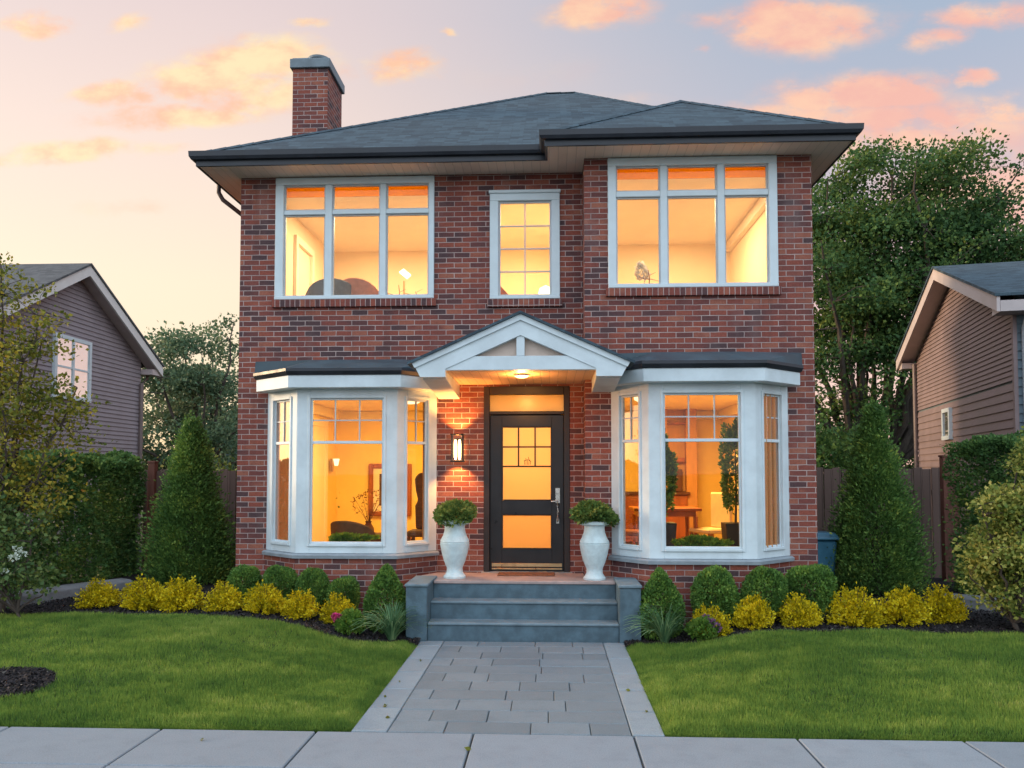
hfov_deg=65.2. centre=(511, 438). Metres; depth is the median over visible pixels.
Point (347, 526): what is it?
armchair
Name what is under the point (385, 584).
boxwood cone
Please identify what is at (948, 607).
golden shrub
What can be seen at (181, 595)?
golden shrub
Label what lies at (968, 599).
path
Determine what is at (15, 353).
young tree
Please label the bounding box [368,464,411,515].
framed picture
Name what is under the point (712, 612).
golden shrub
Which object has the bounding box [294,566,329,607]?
boxwood
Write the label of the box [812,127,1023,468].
broadleaf tree
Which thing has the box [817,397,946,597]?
conical evergreen
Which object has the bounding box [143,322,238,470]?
broadleaf tree
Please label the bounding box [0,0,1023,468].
sky
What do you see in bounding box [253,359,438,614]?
bay window
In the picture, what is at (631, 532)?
dining chair
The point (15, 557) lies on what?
flowering shrub
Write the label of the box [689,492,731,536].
dining chair
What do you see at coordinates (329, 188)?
window
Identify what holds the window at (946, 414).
in the neighbour house at (962, 343)
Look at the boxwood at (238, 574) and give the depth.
9.41 m
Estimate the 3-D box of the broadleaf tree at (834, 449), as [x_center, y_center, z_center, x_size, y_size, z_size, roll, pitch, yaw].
[7.403,1.048,21.201,5.820,3.836,3.368,0,-3,3]
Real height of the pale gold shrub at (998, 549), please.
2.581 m
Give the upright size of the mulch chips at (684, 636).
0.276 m
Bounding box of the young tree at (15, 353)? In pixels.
[0,251,117,611]
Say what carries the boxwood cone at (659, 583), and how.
on the mulch bed at (936, 581)
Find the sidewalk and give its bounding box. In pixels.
[0,727,1023,767]
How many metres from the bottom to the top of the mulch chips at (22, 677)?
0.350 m
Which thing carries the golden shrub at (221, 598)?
on the mulch bed at (208, 586)
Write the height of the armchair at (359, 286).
1.322 m
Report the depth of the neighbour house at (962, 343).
16.07 m
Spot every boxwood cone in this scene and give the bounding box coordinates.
[362,563,405,632]
[638,566,685,639]
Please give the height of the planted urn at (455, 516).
0.952 m
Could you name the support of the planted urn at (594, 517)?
on the entrance steps
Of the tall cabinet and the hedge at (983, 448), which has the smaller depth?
the hedge at (983, 448)
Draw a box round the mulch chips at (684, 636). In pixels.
[624,602,1023,647]
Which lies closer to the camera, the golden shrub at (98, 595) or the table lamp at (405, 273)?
the golden shrub at (98, 595)
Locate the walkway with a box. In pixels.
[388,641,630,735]
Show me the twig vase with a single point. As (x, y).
(368, 523)
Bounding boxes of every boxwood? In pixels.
[226,564,261,604]
[260,564,298,600]
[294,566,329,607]
[325,575,360,608]
[689,564,740,621]
[740,565,789,615]
[785,563,837,616]
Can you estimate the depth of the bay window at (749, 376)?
9.22 m
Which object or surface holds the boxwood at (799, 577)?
on the mulch bed at (936, 581)
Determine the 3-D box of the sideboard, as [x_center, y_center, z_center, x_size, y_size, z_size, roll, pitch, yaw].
[2.448,1.341,13.865,1.200,0.850,0.500,0,-3,3]
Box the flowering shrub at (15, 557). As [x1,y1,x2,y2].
[0,468,65,617]
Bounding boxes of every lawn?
[0,616,413,733]
[637,632,1023,739]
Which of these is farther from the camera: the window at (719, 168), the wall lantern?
the wall lantern
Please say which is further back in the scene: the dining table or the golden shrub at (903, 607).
the dining table
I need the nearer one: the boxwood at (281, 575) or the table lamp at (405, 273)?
the boxwood at (281, 575)
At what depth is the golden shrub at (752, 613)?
8.45 m
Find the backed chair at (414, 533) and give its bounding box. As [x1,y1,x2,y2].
[407,473,422,540]
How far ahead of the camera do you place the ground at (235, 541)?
28.25 m
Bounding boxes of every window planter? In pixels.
[328,531,380,541]
[671,533,734,545]
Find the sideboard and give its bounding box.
[625,491,689,541]
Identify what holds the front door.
in the brick house at (576, 202)
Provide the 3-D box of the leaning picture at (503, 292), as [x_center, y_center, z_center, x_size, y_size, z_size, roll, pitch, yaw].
[-0.070,-1.564,11.184,0.500,1.340,0.220,0,-3,3]
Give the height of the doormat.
0.013 m
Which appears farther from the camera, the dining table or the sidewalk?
the dining table
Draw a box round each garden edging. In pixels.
[6,578,131,607]
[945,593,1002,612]
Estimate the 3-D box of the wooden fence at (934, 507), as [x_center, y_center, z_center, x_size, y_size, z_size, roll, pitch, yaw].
[5.373,1.328,12.647,3.052,2.130,0.562,0,-3,8]
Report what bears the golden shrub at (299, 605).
on the mulch bed at (208, 586)
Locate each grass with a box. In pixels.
[352,599,431,640]
[625,601,702,642]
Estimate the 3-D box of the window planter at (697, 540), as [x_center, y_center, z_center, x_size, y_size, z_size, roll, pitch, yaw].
[2.232,1.229,9.370,0.743,0.252,0.291,0,-3,3]
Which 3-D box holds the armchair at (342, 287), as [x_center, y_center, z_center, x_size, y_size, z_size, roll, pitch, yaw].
[-2.515,-1.535,11.140,0.756,1.282,0.639,1,-3,-17]
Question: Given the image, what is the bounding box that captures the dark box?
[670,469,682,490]
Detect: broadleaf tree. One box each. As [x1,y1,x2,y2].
[141,313,238,483]
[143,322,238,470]
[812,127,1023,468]
[815,408,904,487]
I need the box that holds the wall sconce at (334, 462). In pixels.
[330,459,338,471]
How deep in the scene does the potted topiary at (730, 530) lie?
10.15 m
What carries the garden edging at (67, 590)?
on the mulch bed at (208, 586)
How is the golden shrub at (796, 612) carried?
on the mulch bed at (936, 581)
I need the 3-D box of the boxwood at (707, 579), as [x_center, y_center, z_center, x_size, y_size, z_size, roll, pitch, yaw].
[2.237,1.768,8.827,0.586,0.777,0.531,1,-3,-27]
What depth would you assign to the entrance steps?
9.01 m
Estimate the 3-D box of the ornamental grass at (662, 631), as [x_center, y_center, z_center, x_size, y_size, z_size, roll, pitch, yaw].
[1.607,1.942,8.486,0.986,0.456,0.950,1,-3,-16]
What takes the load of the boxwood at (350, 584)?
on the mulch bed at (208, 586)
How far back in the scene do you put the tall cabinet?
13.74 m
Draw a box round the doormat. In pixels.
[497,572,554,575]
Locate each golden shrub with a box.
[70,578,121,608]
[117,573,165,611]
[155,574,207,612]
[198,580,244,612]
[241,579,286,614]
[279,587,320,619]
[318,591,356,624]
[690,601,734,636]
[731,591,775,629]
[776,592,824,627]
[823,581,886,627]
[876,584,932,626]
[919,583,971,624]
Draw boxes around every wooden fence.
[142,461,236,570]
[816,455,960,581]
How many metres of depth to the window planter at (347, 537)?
9.99 m
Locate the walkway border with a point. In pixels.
(635, 702)
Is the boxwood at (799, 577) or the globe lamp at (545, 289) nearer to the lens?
the boxwood at (799, 577)
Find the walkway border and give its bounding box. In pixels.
[351,641,664,737]
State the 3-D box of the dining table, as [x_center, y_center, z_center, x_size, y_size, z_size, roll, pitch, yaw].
[2.199,1.366,11.561,0.940,0.760,0.800,0,-3,3]
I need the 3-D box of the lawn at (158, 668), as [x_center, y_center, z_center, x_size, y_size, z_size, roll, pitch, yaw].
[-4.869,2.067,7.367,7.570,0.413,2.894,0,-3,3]
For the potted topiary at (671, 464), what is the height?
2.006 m
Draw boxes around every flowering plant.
[331,607,366,634]
[683,613,721,641]
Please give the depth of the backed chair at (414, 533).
11.04 m
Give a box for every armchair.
[305,278,350,294]
[331,521,380,541]
[344,278,378,294]
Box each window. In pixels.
[51,332,91,402]
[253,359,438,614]
[274,175,434,299]
[489,189,560,298]
[608,155,778,287]
[608,352,803,627]
[941,407,952,439]
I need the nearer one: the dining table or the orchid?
the orchid
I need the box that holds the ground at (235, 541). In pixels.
[137,495,913,545]
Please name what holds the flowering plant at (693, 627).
on the mulch bed at (936, 581)
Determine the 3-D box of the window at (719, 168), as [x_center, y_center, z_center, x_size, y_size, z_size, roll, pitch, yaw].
[2.204,-2.647,9.824,2.050,1.615,0.168,0,-3,3]
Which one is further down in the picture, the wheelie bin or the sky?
the wheelie bin
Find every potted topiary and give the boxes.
[665,428,678,545]
[718,411,738,545]
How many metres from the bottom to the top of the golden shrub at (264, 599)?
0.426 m
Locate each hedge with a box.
[0,448,148,591]
[939,429,1023,594]
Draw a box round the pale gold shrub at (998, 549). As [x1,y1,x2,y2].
[952,425,1023,629]
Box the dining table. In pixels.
[629,506,701,544]
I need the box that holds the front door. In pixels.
[490,415,563,570]
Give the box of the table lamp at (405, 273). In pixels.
[399,269,410,293]
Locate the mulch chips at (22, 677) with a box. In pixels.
[0,588,420,697]
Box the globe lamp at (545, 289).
[538,285,549,293]
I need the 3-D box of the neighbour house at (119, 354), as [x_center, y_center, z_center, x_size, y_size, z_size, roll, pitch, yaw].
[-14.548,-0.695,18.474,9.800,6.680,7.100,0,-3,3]
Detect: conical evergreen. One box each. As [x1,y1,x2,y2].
[125,410,235,586]
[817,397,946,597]
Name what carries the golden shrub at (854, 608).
on the mulch bed at (936, 581)
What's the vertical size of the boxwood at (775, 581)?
0.703 m
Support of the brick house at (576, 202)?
on the ground at (235, 541)
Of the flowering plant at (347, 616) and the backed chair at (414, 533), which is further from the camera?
the backed chair at (414, 533)
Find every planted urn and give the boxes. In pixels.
[432,498,477,578]
[569,498,619,580]
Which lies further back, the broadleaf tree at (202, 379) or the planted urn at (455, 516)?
the broadleaf tree at (202, 379)
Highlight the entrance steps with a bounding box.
[405,572,641,643]
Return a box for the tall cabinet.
[665,409,697,535]
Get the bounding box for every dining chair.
[625,529,638,544]
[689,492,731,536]
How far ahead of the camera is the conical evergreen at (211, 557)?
11.48 m
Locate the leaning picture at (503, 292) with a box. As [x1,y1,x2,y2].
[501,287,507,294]
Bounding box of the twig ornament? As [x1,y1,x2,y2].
[636,270,657,282]
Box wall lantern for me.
[450,434,464,461]
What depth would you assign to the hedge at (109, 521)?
11.76 m
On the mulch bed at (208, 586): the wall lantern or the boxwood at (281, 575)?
the boxwood at (281, 575)
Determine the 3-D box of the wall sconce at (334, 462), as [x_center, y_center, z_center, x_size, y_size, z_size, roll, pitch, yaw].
[-3.042,0.451,13.772,0.145,0.220,0.107,0,-3,3]
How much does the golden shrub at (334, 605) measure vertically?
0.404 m
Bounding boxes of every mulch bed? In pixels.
[11,546,405,638]
[647,554,1023,643]
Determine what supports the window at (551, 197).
in the brick house at (576, 202)
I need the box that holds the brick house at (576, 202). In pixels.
[188,54,863,627]
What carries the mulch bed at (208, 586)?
on the ground at (235, 541)
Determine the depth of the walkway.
6.72 m
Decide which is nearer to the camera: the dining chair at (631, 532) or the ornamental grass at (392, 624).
the ornamental grass at (392, 624)
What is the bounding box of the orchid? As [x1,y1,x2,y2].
[634,260,650,282]
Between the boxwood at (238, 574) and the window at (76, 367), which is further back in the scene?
the window at (76, 367)
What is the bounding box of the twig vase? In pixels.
[350,489,379,530]
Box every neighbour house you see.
[0,263,164,547]
[894,261,1023,547]
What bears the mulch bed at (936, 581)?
on the ground at (235, 541)
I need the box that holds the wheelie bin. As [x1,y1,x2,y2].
[817,531,838,579]
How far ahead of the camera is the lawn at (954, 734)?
6.73 m

